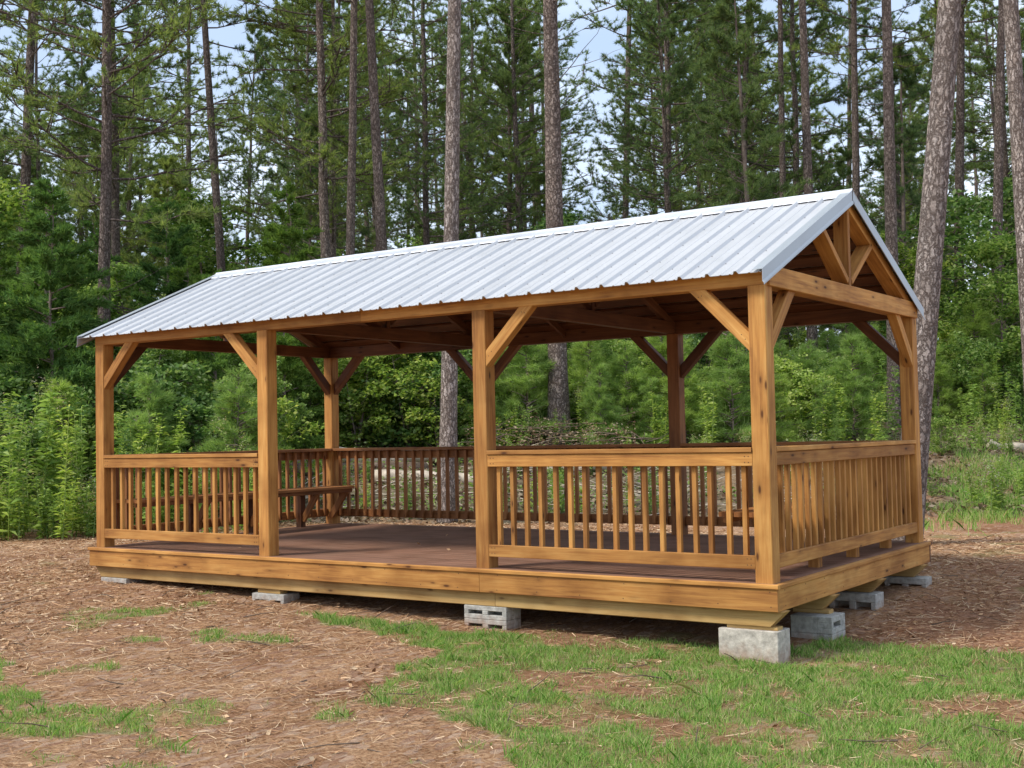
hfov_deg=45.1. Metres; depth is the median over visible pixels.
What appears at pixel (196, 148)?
pine tree
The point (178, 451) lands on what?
tall weed
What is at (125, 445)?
tall weed
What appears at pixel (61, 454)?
tall weed
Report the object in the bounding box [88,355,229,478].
leafy bush
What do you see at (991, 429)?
tall weed
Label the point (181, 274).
cedar tree
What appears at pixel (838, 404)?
tall weed
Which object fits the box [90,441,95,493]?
tall weed
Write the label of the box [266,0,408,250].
pine tree
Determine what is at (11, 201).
leafy tree
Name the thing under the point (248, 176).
pine tree
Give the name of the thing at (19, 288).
cedar tree
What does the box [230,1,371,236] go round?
pine tree
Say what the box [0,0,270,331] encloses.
pine tree
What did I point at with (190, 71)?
pine tree
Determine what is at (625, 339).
pine sapling
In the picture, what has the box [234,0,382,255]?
pine tree
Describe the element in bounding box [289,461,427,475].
fallen log
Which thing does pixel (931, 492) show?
weed
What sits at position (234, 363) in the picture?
leafy tree
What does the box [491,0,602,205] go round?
pine tree
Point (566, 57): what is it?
pine tree
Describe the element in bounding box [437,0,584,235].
pine tree
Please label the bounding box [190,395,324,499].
leafy bush
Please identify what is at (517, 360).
pine sapling
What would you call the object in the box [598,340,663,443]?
pine sapling
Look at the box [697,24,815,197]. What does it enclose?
pine tree
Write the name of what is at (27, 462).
tall weed
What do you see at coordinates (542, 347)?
pine sapling
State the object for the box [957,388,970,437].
tall weed
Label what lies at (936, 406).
tall weed
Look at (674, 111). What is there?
pine tree
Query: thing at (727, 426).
pine sapling
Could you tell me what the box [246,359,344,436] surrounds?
leafy bush
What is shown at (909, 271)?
leafy tree
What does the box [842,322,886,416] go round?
pine sapling
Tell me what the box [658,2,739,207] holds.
pine tree
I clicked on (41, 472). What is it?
tall weed
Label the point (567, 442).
tall weed
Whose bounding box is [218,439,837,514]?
brush litter
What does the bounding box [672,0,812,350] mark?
pine tree
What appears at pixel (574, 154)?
pine tree
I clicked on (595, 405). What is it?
pine sapling
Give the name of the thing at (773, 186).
young pine
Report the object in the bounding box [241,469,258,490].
weed
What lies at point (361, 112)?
pine tree
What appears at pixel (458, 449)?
weed
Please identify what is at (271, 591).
wood shim
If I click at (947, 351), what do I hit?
leafy tree
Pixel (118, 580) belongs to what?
concrete block
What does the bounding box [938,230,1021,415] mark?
leafy tree
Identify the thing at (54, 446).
tall weed
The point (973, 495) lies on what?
weed
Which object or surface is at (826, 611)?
wood shim
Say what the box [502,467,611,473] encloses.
fallen log
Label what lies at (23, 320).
leafy tree
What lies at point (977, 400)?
tall weed
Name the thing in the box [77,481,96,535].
weed
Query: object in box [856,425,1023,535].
bank grass
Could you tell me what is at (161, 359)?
leafy tree
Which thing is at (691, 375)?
pine sapling
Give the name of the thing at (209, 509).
weed
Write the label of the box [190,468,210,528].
weed
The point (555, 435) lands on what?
tall weed
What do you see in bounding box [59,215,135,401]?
cedar tree
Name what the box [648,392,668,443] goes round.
tall weed
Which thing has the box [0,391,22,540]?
tall weed
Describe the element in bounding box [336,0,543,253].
pine tree
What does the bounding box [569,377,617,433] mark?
leafy bush
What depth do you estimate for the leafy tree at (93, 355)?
27.65 m
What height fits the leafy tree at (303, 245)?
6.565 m
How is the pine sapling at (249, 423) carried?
on the ground at (572, 620)
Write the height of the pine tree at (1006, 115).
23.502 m
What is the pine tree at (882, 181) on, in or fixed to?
on the ground at (572, 620)
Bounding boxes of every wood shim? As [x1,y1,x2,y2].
[258,588,286,593]
[727,624,782,630]
[793,608,832,613]
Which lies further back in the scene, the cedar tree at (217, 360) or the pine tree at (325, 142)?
the pine tree at (325, 142)
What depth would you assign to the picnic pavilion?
11.52 m
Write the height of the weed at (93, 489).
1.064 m
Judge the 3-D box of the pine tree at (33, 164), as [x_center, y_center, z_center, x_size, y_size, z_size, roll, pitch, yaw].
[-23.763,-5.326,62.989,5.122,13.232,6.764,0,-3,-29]
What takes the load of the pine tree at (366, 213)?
on the ground at (572, 620)
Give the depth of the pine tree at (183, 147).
73.88 m
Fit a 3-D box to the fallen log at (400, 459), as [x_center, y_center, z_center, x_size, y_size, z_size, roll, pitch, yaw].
[-3.127,1.492,25.336,3.979,0.444,0.362,-1,-2,-5]
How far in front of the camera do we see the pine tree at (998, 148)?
33.21 m
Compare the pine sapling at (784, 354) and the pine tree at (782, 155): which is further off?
the pine tree at (782, 155)
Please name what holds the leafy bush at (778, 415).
on the ground at (572, 620)
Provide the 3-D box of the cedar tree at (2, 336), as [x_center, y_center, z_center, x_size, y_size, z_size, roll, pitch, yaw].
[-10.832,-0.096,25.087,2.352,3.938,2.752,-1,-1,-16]
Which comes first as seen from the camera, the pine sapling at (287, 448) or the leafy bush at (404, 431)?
the pine sapling at (287, 448)
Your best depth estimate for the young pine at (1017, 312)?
34.60 m
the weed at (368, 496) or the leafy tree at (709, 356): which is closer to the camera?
the weed at (368, 496)
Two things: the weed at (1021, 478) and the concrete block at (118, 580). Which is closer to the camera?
the concrete block at (118, 580)
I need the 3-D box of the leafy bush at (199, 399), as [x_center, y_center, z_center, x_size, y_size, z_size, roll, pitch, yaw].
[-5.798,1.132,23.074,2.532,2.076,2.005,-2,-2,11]
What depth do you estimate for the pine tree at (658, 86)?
55.81 m
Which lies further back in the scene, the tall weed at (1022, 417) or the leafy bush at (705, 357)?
the leafy bush at (705, 357)
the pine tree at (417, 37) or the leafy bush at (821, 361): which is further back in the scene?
the pine tree at (417, 37)
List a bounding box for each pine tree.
[0,0,88,188]
[0,0,195,286]
[0,0,228,308]
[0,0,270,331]
[0,45,16,64]
[0,61,43,273]
[0,111,44,241]
[0,117,19,192]
[17,157,85,242]
[18,152,66,218]
[30,21,154,263]
[43,84,123,292]
[47,4,197,302]
[67,58,208,292]
[78,123,159,281]
[90,0,271,372]
[121,0,253,385]
[137,92,232,254]
[168,49,241,238]
[191,111,258,265]
[192,0,474,259]
[197,22,295,270]
[198,0,439,260]
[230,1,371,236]
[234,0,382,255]
[236,0,318,203]
[247,0,346,227]
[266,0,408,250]
[273,0,401,254]
[284,69,390,249]
[298,0,443,255]
[309,0,421,249]
[318,0,405,428]
[326,0,435,419]
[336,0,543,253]
[343,58,433,254]
[345,66,464,249]
[358,0,504,244]
[366,0,475,240]
[388,27,536,242]
[393,23,477,242]
[397,0,523,231]
[398,0,534,239]
[431,0,620,237]
[431,7,587,239]
[431,75,505,242]
[436,0,460,523]
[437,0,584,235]
[439,0,583,227]
[464,0,605,229]
[464,0,627,444]
[488,1,584,225]
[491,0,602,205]
[558,0,691,218]
[561,0,752,223]
[567,0,740,223]
[576,0,764,213]
[591,1,704,218]
[596,4,732,211]
[641,0,802,209]
[642,1,757,208]
[657,5,792,350]
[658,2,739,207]
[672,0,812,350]
[672,74,725,202]
[688,101,724,207]
[694,0,910,348]
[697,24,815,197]
[707,74,790,191]
[712,0,834,340]
[719,0,824,198]
[734,23,845,350]
[756,0,868,195]
[773,0,927,252]
[790,0,936,201]
[798,0,854,347]
[835,0,967,263]
[839,0,932,429]
[851,85,922,264]
[862,82,973,280]
[866,4,1016,339]
[874,132,924,249]
[877,0,981,340]
[891,0,961,540]
[893,0,1023,355]
[903,0,1023,354]
[921,0,1011,272]
[953,0,1023,230]
[954,0,1020,190]
[956,0,1005,403]
[972,0,1023,174]
[973,19,1023,273]
[1003,0,1023,382]
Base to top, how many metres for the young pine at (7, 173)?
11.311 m
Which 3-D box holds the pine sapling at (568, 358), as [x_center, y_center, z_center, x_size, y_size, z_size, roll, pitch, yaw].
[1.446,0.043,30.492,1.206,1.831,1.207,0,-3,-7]
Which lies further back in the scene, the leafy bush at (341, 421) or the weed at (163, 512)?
the leafy bush at (341, 421)
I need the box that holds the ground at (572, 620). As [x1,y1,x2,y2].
[0,406,1023,767]
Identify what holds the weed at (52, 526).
on the ground at (572, 620)
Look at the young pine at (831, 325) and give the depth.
45.28 m
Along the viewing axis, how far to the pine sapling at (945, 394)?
29.01 m
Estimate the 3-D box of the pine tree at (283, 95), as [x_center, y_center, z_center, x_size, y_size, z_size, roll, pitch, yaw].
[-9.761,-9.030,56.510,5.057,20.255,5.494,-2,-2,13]
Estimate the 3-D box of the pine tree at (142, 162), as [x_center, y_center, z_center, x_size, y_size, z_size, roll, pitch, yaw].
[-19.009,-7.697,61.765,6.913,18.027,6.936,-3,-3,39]
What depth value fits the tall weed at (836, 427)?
25.46 m
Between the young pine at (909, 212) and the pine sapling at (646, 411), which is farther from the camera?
the young pine at (909, 212)
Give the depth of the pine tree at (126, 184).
75.75 m
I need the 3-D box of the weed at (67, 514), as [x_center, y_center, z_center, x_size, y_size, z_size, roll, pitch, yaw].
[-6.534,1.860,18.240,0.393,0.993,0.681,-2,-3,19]
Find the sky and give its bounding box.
[0,0,1023,340]
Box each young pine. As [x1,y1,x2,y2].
[0,163,29,251]
[6,141,48,293]
[67,62,164,294]
[120,155,204,313]
[120,203,164,303]
[123,152,215,307]
[257,110,371,264]
[279,151,361,253]
[403,214,437,246]
[474,126,565,345]
[673,0,870,352]
[684,154,756,347]
[767,172,825,343]
[789,145,874,346]
[802,135,842,351]
[822,187,846,334]
[842,40,983,341]
[880,176,950,294]
[964,1,1023,283]
[991,234,1019,340]
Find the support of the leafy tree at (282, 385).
on the ground at (572, 620)
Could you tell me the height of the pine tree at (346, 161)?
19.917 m
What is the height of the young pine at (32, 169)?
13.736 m
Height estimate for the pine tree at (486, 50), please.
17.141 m
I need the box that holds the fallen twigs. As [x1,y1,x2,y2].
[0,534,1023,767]
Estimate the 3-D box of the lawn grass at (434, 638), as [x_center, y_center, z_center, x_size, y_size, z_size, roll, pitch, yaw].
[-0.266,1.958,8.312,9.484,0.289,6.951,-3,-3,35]
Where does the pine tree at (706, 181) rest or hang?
on the ground at (572, 620)
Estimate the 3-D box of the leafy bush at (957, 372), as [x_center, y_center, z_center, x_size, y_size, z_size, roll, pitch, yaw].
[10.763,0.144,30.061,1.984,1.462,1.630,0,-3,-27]
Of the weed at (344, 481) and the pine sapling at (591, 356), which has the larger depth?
the pine sapling at (591, 356)
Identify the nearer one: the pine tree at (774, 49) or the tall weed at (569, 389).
the tall weed at (569, 389)
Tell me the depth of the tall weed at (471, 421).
25.57 m
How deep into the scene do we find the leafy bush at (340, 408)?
27.02 m
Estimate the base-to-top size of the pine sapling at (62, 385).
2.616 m
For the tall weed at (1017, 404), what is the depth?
26.55 m
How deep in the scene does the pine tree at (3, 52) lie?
36.87 m
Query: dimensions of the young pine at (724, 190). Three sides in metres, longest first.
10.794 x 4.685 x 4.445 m
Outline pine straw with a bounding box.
[0,504,1023,767]
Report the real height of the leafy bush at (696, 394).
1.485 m
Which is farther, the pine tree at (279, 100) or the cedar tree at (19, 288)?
the pine tree at (279, 100)
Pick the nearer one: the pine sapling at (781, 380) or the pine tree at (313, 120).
the pine sapling at (781, 380)
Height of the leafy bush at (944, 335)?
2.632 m
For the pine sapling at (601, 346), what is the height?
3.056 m
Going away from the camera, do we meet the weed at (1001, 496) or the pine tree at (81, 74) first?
the weed at (1001, 496)
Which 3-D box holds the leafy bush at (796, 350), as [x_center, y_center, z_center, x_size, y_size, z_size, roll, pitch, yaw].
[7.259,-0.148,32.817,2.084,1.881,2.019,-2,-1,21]
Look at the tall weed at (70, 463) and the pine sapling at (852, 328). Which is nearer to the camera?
the tall weed at (70, 463)
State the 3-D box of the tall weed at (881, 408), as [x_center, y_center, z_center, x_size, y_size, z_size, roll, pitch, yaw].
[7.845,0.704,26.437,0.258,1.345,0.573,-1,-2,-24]
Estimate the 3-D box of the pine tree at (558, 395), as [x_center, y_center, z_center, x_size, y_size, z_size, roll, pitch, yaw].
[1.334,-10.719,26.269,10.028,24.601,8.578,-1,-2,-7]
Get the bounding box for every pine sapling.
[9,374,95,516]
[85,371,191,512]
[118,409,181,523]
[188,364,309,522]
[252,401,291,488]
[457,347,537,439]
[457,351,496,430]
[458,387,509,445]
[495,344,564,444]
[499,350,533,426]
[522,344,547,425]
[529,373,547,432]
[567,350,576,370]
[568,341,633,441]
[569,340,630,425]
[571,361,628,447]
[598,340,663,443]
[608,337,649,378]
[627,336,696,435]
[629,377,668,443]
[647,337,718,442]
[690,331,780,442]
[703,344,749,426]
[707,374,739,440]
[743,353,807,441]
[774,339,801,405]
[778,338,833,423]
[800,331,891,440]
[804,377,849,440]
[813,328,843,404]
[825,351,843,389]
[826,323,861,409]
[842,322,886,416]
[844,369,876,433]
[873,355,886,403]
[931,345,967,420]
[939,298,1006,411]
[961,359,1011,429]
[967,316,1011,394]
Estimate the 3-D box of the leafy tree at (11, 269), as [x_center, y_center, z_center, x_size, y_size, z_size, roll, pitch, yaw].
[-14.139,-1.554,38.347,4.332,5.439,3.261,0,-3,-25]
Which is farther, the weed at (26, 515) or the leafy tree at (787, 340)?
the leafy tree at (787, 340)
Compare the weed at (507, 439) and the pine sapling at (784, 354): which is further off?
the pine sapling at (784, 354)
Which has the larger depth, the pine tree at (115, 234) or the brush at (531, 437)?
the pine tree at (115, 234)
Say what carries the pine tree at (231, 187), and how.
on the ground at (572, 620)
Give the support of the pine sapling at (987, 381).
on the ground at (572, 620)
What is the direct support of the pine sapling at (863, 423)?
on the ground at (572, 620)
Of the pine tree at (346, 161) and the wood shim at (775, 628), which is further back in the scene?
the pine tree at (346, 161)
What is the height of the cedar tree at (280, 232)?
6.264 m
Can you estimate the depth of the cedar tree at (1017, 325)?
35.86 m
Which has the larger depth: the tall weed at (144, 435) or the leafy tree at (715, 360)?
the leafy tree at (715, 360)
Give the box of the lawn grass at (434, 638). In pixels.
[0,590,1023,767]
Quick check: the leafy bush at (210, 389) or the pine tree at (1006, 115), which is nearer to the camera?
the leafy bush at (210, 389)
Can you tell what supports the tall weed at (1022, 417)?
on the ground at (572, 620)
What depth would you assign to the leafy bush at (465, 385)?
26.72 m
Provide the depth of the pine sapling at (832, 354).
31.45 m
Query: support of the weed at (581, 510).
on the ground at (572, 620)
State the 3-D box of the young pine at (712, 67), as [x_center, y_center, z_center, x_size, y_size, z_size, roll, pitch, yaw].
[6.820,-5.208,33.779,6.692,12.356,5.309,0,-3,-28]
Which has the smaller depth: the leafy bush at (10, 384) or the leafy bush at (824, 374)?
the leafy bush at (10, 384)
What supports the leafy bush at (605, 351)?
on the ground at (572, 620)
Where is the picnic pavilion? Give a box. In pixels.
[76,188,931,626]
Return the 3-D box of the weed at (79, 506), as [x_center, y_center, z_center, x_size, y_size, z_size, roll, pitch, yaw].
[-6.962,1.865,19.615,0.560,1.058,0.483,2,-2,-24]
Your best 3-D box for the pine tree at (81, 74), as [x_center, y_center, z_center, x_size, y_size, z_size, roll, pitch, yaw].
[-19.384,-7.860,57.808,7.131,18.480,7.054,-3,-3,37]
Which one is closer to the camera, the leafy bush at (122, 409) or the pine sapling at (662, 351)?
the leafy bush at (122, 409)
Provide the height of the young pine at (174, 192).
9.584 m
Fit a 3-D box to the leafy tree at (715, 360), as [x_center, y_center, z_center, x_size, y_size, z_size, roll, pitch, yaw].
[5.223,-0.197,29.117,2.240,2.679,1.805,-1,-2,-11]
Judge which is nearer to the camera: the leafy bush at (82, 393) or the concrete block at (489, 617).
the concrete block at (489, 617)
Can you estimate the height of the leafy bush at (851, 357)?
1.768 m
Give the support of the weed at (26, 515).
on the ground at (572, 620)
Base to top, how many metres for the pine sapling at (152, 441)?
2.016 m
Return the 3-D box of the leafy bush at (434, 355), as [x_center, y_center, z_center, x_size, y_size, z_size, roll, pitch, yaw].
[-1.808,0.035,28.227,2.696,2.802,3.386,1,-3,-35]
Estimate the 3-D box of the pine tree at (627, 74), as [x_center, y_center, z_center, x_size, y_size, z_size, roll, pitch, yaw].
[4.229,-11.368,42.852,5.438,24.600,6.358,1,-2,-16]
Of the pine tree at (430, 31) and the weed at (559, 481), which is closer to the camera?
the weed at (559, 481)
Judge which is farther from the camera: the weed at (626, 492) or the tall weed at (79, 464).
the weed at (626, 492)
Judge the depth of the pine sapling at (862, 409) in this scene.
27.10 m
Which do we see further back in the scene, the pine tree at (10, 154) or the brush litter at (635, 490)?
the pine tree at (10, 154)
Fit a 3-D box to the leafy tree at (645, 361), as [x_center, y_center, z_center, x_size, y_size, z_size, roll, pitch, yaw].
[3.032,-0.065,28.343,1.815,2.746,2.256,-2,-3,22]
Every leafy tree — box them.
[0,177,83,262]
[0,209,38,292]
[0,297,77,365]
[5,261,133,316]
[59,272,154,403]
[66,346,125,400]
[80,260,165,367]
[115,348,202,438]
[132,187,261,370]
[212,342,256,384]
[213,356,315,449]
[226,256,244,270]
[238,239,345,342]
[395,231,468,247]
[530,207,583,351]
[567,338,631,360]
[608,336,665,396]
[656,334,738,371]
[695,335,775,410]
[724,326,805,352]
[743,326,837,352]
[841,230,961,349]
[898,171,1019,365]
[933,339,953,395]
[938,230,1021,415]
[938,278,987,339]
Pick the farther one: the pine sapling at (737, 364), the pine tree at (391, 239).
the pine tree at (391, 239)
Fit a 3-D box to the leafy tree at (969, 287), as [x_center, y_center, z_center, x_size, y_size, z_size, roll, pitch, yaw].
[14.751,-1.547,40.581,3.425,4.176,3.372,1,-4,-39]
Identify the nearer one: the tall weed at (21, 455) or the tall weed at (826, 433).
the tall weed at (21, 455)
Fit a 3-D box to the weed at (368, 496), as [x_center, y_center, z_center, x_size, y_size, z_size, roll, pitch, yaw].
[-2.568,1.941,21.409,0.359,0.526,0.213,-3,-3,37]
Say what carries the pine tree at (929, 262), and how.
on the ground at (572, 620)
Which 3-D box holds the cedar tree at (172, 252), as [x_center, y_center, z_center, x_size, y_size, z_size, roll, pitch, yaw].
[-7.465,-1.387,27.701,3.370,5.756,3.456,1,-3,-44]
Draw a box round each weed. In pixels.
[0,365,51,532]
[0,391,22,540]
[0,410,28,538]
[0,449,36,538]
[0,487,25,539]
[6,421,30,509]
[10,488,42,535]
[17,476,61,538]
[24,494,36,532]
[25,389,69,517]
[28,392,62,530]
[29,469,50,534]
[39,422,77,510]
[42,397,77,536]
[45,492,67,539]
[48,423,87,526]
[51,476,82,538]
[54,443,82,526]
[64,476,89,531]
[67,405,90,533]
[73,484,96,537]
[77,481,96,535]
[81,470,95,532]
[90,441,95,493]
[114,410,144,524]
[114,412,149,513]
[115,403,150,439]
[120,424,162,524]
[138,437,164,522]
[142,407,187,521]
[142,481,155,523]
[150,412,189,521]
[159,412,181,476]
[161,486,183,522]
[173,447,192,517]
[180,476,208,518]
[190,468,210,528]
[199,492,223,532]
[211,409,250,529]
[218,390,245,505]
[232,468,242,529]
[232,487,258,530]
[241,445,282,488]
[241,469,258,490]
[310,446,322,480]
[341,442,361,498]
[354,483,370,508]
[361,458,370,480]
[399,459,418,519]
[438,439,464,468]
[466,406,473,443]
[469,460,472,502]
[496,409,516,445]
[496,435,518,445]
[514,402,531,443]
[530,468,548,508]
[533,388,546,442]
[545,491,560,521]
[547,467,564,512]
[549,470,563,498]
[552,412,557,443]
[561,415,571,444]
[568,366,574,422]
[571,363,589,444]
[574,473,582,512]
[581,422,598,475]
[619,431,631,467]
[623,476,635,505]
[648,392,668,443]
[648,471,658,514]
[688,433,710,474]
[697,381,717,442]
[704,406,717,442]
[736,426,750,441]
[797,397,813,439]
[797,426,818,441]
[809,384,833,440]
[831,410,840,440]
[834,387,850,440]
[869,385,887,439]
[876,393,891,439]
[878,358,900,434]
[927,477,940,496]
[929,411,943,450]
[933,397,942,431]
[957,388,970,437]
[961,456,988,506]
[967,384,983,442]
[970,378,985,427]
[971,416,985,449]
[973,449,1006,515]
[977,402,997,448]
[986,458,1011,492]
[988,353,1005,425]
[988,380,1013,452]
[990,469,1023,513]
[993,453,1015,481]
[1001,423,1016,458]
[1004,371,1022,439]
[1012,456,1023,495]
[1018,400,1023,434]
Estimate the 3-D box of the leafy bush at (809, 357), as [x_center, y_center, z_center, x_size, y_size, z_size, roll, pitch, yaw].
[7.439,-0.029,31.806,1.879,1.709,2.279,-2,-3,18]
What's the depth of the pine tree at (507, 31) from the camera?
43.83 m
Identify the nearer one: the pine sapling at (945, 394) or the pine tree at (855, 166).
the pine sapling at (945, 394)
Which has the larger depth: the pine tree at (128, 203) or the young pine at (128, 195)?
the pine tree at (128, 203)
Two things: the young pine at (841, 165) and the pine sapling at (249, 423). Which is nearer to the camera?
the pine sapling at (249, 423)
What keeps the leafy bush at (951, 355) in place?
on the ground at (572, 620)
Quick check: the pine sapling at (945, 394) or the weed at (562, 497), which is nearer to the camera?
the weed at (562, 497)
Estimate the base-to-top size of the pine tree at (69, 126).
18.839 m
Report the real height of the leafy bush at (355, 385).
3.112 m
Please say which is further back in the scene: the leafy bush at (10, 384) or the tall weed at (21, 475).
the leafy bush at (10, 384)
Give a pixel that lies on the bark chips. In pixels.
(312, 758)
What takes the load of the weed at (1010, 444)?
on the ground at (572, 620)
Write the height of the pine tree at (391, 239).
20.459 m
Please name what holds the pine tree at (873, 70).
on the ground at (572, 620)
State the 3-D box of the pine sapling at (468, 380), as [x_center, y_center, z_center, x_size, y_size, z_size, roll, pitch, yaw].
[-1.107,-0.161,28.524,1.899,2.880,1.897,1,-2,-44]
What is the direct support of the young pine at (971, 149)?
on the ground at (572, 620)
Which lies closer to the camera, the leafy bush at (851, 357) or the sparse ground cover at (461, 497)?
the sparse ground cover at (461, 497)
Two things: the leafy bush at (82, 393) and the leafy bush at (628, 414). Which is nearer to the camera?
the leafy bush at (82, 393)
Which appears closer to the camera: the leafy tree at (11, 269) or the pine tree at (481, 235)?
the leafy tree at (11, 269)
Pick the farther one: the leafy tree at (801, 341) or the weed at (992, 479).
the leafy tree at (801, 341)
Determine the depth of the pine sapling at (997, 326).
32.11 m
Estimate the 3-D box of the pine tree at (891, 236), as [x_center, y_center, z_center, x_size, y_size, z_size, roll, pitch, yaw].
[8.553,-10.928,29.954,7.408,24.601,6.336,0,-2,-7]
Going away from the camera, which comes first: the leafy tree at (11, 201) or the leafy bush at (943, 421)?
the leafy bush at (943, 421)
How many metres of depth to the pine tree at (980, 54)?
41.64 m
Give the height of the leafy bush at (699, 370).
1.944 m
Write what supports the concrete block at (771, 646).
on the ground at (572, 620)
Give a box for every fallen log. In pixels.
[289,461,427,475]
[290,447,436,462]
[375,469,472,484]
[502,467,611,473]
[986,439,1023,452]
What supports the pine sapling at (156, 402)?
on the ground at (572, 620)
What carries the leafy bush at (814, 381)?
on the ground at (572, 620)
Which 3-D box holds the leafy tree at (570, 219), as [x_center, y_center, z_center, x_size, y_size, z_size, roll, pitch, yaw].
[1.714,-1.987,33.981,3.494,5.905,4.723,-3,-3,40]
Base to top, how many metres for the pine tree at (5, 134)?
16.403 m
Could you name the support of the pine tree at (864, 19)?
on the ground at (572, 620)
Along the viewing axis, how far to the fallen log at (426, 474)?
23.38 m
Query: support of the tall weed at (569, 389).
on the ground at (572, 620)
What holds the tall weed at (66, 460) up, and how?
on the ground at (572, 620)
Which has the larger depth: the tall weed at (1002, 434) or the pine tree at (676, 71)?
the pine tree at (676, 71)
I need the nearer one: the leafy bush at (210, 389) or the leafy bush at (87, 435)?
the leafy bush at (87, 435)
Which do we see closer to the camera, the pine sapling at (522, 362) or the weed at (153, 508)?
the weed at (153, 508)
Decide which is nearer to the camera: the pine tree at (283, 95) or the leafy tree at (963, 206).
the leafy tree at (963, 206)
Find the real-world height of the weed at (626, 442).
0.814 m
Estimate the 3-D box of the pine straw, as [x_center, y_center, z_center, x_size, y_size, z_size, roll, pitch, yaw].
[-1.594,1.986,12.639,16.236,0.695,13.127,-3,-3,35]
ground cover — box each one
[284,459,823,512]
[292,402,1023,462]
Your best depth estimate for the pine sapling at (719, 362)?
28.39 m
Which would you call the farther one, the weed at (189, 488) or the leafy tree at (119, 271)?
the leafy tree at (119, 271)
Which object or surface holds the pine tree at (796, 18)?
on the ground at (572, 620)
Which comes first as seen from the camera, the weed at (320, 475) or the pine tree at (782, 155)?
the weed at (320, 475)
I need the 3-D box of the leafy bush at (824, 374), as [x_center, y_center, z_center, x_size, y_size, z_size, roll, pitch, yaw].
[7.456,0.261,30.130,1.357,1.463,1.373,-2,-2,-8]
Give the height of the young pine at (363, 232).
10.042 m
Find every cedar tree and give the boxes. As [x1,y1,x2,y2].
[0,175,135,468]
[0,179,117,468]
[0,219,21,365]
[0,334,10,366]
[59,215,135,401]
[115,288,148,355]
[122,201,234,383]
[133,245,238,442]
[174,268,256,449]
[227,181,324,417]
[239,256,324,448]
[871,320,885,343]
[1008,282,1020,362]
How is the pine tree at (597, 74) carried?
on the ground at (572, 620)
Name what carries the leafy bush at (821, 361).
on the ground at (572, 620)
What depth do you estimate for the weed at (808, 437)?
23.63 m
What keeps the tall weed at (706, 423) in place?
on the ground at (572, 620)
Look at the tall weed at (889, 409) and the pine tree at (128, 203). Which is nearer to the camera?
the tall weed at (889, 409)
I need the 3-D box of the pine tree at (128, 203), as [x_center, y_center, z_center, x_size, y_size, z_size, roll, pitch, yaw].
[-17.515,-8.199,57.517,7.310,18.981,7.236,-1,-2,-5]
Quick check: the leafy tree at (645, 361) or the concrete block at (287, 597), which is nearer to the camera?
the concrete block at (287, 597)
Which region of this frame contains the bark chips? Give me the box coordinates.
[0,496,1023,766]
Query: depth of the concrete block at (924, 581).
11.84 m
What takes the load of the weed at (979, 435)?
on the ground at (572, 620)
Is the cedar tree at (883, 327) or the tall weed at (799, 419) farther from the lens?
the cedar tree at (883, 327)
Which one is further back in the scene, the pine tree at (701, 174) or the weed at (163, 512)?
the pine tree at (701, 174)
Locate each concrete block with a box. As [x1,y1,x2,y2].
[101,577,142,583]
[252,592,298,603]
[464,604,520,629]
[718,625,790,665]
[790,612,845,641]
[829,591,883,610]
[884,576,931,587]
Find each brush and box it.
[457,411,668,480]
[465,408,635,477]
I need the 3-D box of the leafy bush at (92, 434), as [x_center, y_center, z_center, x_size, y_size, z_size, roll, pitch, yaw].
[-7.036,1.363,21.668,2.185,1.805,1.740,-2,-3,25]
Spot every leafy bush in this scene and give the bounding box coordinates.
[0,367,41,478]
[0,386,29,411]
[0,392,92,515]
[0,426,91,491]
[43,377,182,474]
[63,412,177,490]
[72,393,139,468]
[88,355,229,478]
[125,389,218,484]
[157,390,240,491]
[182,372,249,438]
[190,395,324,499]
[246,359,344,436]
[254,370,352,448]
[295,357,399,446]
[304,354,402,444]
[305,353,435,446]
[311,352,432,447]
[352,349,471,447]
[369,355,473,446]
[389,349,472,445]
[392,352,472,433]
[431,377,517,445]
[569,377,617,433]
[571,343,638,397]
[612,397,644,439]
[649,362,712,403]
[663,380,710,429]
[683,332,748,386]
[691,381,742,425]
[729,404,783,436]
[735,352,832,429]
[774,343,811,359]
[775,367,854,433]
[780,350,820,371]
[793,348,861,406]
[799,366,845,417]
[834,347,873,381]
[929,415,964,454]
[933,340,958,392]
[933,360,975,411]
[937,316,976,404]
[940,331,1023,418]
[992,355,1023,423]
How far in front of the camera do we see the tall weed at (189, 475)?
20.43 m
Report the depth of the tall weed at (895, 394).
27.86 m
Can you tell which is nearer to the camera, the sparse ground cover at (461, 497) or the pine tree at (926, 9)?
the sparse ground cover at (461, 497)
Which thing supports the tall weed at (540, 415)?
on the ground at (572, 620)
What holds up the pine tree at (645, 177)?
on the ground at (572, 620)
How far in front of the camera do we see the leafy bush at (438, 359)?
26.71 m
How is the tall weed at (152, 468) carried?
on the ground at (572, 620)
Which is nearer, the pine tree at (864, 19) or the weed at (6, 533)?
the weed at (6, 533)
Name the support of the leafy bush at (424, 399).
on the ground at (572, 620)
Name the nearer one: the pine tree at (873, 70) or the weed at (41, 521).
the weed at (41, 521)
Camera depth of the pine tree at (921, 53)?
51.95 m
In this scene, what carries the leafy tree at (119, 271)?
on the ground at (572, 620)
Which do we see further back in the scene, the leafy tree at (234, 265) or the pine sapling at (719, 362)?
the leafy tree at (234, 265)
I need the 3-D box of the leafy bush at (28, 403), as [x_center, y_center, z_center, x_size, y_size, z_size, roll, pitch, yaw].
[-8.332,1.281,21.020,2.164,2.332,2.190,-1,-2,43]
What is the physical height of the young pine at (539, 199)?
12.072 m

